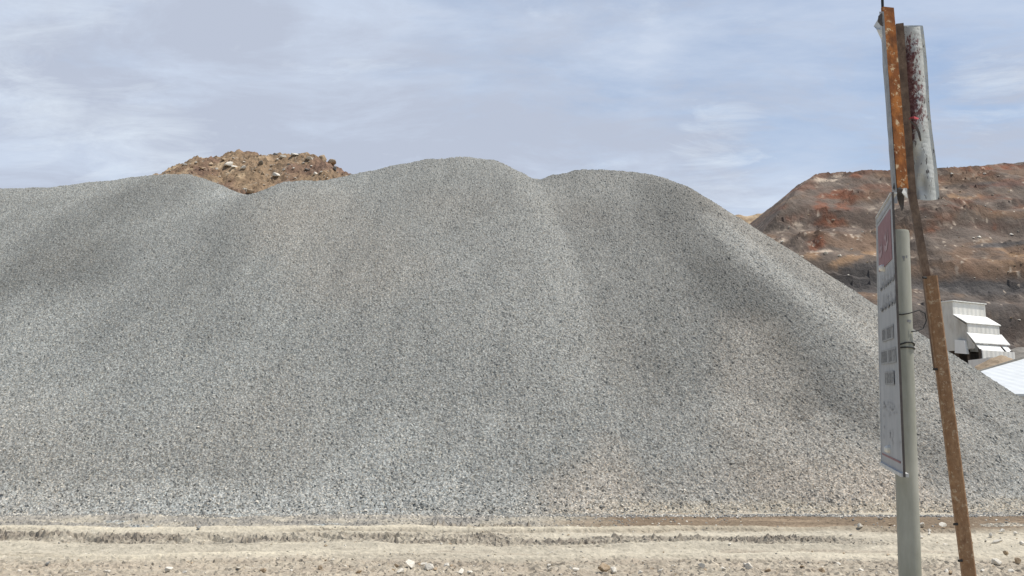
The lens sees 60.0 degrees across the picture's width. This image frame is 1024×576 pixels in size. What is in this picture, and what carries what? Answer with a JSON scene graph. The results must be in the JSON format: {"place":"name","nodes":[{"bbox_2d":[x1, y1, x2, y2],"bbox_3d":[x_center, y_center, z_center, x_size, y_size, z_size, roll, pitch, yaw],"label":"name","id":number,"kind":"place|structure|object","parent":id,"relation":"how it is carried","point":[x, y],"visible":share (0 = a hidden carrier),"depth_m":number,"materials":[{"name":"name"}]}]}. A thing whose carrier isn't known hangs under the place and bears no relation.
{"place":"outdoors","nodes":[
{"label":"outdoors","id":0,"kind":"place"},
{"bbox_2d":[0,512,1023,575],"bbox_3d":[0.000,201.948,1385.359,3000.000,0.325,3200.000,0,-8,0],"label":"ground","id":1,"kind":"structure","parent":0,"point":[30,543],"depth_m":13.38,"materials":[{"name":"beige soil"}]},
{"bbox_2d":[0,174,245,420],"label":"gravel heap","id":2,"kind":"object","parent":1,"relation":"on","point":[76,260],"visible":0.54,"depth_m":31.20,"materials":[{"name":"grey gravel"}]},
{"bbox_2d":[165,566,173,572],"bbox_3d":[-4.447,3.640,11.487,0.117,0.070,0.095,-15,-17,-9],"label":"stone","id":3,"kind":"object","parent":1,"relation":"on","point":[167,568],"visible":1,"depth_m":11.45,"materials":[{"name":"white stone"}]},
{"bbox_2d":[149,149,350,194],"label":"spoil mound","id":4,"kind":"object","parent":1,"relation":"on","point":[248,177],"visible":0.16,"depth_m":79.00,"materials":[{"name":"brown soil"}]},
{"bbox_2d":[224,161,232,165],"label":"boulder","id":5,"kind":"object","parent":4,"relation":"on","point":[230,163],"visible":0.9,"depth_m":79.91,"materials":[{"name":"stone"}]},
{"bbox_2d":[319,155,326,161],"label":"boulder","id":6,"kind":"object","parent":4,"relation":"on","point":[323,158],"visible":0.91,"depth_m":82.25,"materials":[{"name":"beige stone"}]},
{"bbox_2d":[328,159,335,164],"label":"boulder","id":7,"kind":"object","parent":4,"relation":"on","point":[332,161],"visible":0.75,"depth_m":80.97,"materials":[{"name":"beige stone"}]},
{"bbox_2d":[0,156,688,527],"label":"gravel heap","id":8,"kind":"object","parent":1,"relation":"on","point":[428,314],"visible":0.77,"depth_m":23.29,"materials":[{"name":"grey gravel"}]},
{"bbox_2d":[406,559,414,567],"bbox_3d":[-1.329,3.622,11.629,0.131,0.091,0.144,12,6,41],"label":"stone","id":9,"kind":"object","parent":1,"relation":"on","point":[410,563],"visible":1,"depth_m":11.61,"materials":[{"name":"white stone"}]},
{"bbox_2d":[425,563,433,569],"bbox_3d":[-1.080,3.641,11.585,0.125,0.087,0.069,0,-8,2],"label":"stone","id":10,"kind":"object","parent":1,"relation":"on","point":[428,566],"visible":1,"depth_m":11.57,"materials":[{"name":"white stone"}]},
{"bbox_2d":[4,521,1018,575],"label":"pebbles","id":11,"kind":"object","parent":1,"relation":"on","point":[532,545],"visible":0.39,"depth_m":13.19,"materials":[{"name":"grey stone"}]},
{"bbox_2d":[598,563,609,571],"bbox_3d":[1.183,3.587,11.384,0.128,0.117,0.130,5,-9,-30],"label":"stone","id":12,"kind":"object","parent":1,"relation":"on","point":[603,567],"visible":0.95,"depth_m":11.36,"materials":[{"name":"brown stone"}]},
{"bbox_2d":[611,566,616,573],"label":"stone","id":13,"kind":"object","parent":1,"relation":"on","point":[613,570],"visible":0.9,"depth_m":11.32,"materials":[{"name":"white stone"}]},
{"bbox_2d":[745,562,752,568],"bbox_3d":[3.099,3.633,11.589,0.100,0.093,0.074,-4,-9,24],"label":"stone","id":14,"kind":"object","parent":1,"relation":"on","point":[748,565],"visible":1,"depth_m":11.56,"materials":[{"name":"grey stone"}]},
{"bbox_2d":[537,169,1023,526],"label":"gravel heap","id":15,"kind":"object","parent":1,"relation":"on","point":[731,328],"visible":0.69,"depth_m":24.31,"materials":[{"name":"grey gravel"}]},
{"bbox_2d":[875,192,926,575],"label":"notice sign","id":16,"kind":"object","parent":1,"relation":"on","point":[898,428],"visible":1,"depth_m":4.07,"materials":[{"name":"grey metal"}]},
{"bbox_2d":[874,0,976,575],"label":"leaning sign pole","id":17,"kind":"object","parent":1,"relation":"on","point":[913,166],"visible":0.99,"depth_m":4.55,"materials":[{"name":"brown metal"}]},
{"bbox_2d":[939,522,946,526],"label":"stone","id":18,"kind":"object","parent":1,"relation":"on","point":[942,524],"visible":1,"depth_m":15.38,"materials":[{"name":"white stone"}]},
{"bbox_2d":[941,300,1014,362],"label":"plant house","id":19,"kind":"structure","parent":1,"relation":"on","point":[971,333],"depth_m":100.58,"materials":[{"name":"white painted corrugated steel"}]},
{"bbox_2d":[968,357,993,366],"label":"bay wall","id":20,"kind":"structure","parent":1,"relation":"on","point":[974,363],"depth_m":95.95,"materials":[{"name":"grey concrete"}]},
{"bbox_2d":[975,355,1012,369],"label":"sand pile","id":21,"kind":"object","parent":1,"relation":"on","point":[999,359],"visible":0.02,"depth_m":88.93,"materials":[{"name":"beige sand"}]},
{"bbox_2d":[991,558,1001,564],"bbox_3d":[6.530,3.690,11.981,0.116,0.080,0.130,5,-9,-29],"label":"stone","id":22,"kind":"object","parent":1,"relation":"on","point":[996,561],"visible":1,"depth_m":11.94,"materials":[{"name":"beige stone"}]},
{"bbox_2d":[991,539,1002,543],"bbox_3d":[7.820,4.115,14.362,0.232,0.062,0.125,-22,-16,25],"label":"stone","id":23,"kind":"object","parent":1,"relation":"on","point":[996,541],"visible":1,"depth_m":14.34,"materials":[{"name":"beige stone"}]},
{"bbox_2d":[1014,557,1020,563],"bbox_3d":[6.880,3.723,12.087,0.111,0.104,0.068,1,-8,-10],"label":"stone","id":24,"kind":"object","parent":1,"relation":"on","point":[1017,560],"visible":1,"depth_m":12.06,"materials":[{"name":"brown stone"}]},
{"bbox_2d":[0,409,1023,545],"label":"loose gravel","id":25,"kind":"structure","parent":0,"point":[568,514],"depth_m":18.20,"materials":[{"name":"grey gravel"}]},
{"bbox_2d":[0,0,1023,215],"label":"sky","id":26,"kind":"structure","parent":0,"point":[739,104],"materials":[{"name":"blue"}]},
{"bbox_2d":[736,213,762,223],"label":"hill","id":27,"kind":"structure","parent":0,"point":[749,219],"depth_m":306.73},
{"bbox_2d":[750,162,1023,349],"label":"hillside","id":28,"kind":"structure","parent":0,"point":[820,199],"depth_m":159.60,"materials":[{"name":"brown stone"}]},
{"bbox_2d":[1011,347,1023,358],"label":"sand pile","id":29,"kind":"object","parent":28,"relation":"on","point":[1019,351],"visible":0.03,"depth_m":104.06,"materials":[{"name":"beige sand"}]},
{"bbox_2d":[979,356,1023,398],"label":"corrugated shed","id":30,"kind":"structure","parent":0,"point":[1008,375],"depth_m":67.11,"materials":[{"name":"white metal"}]}
]}

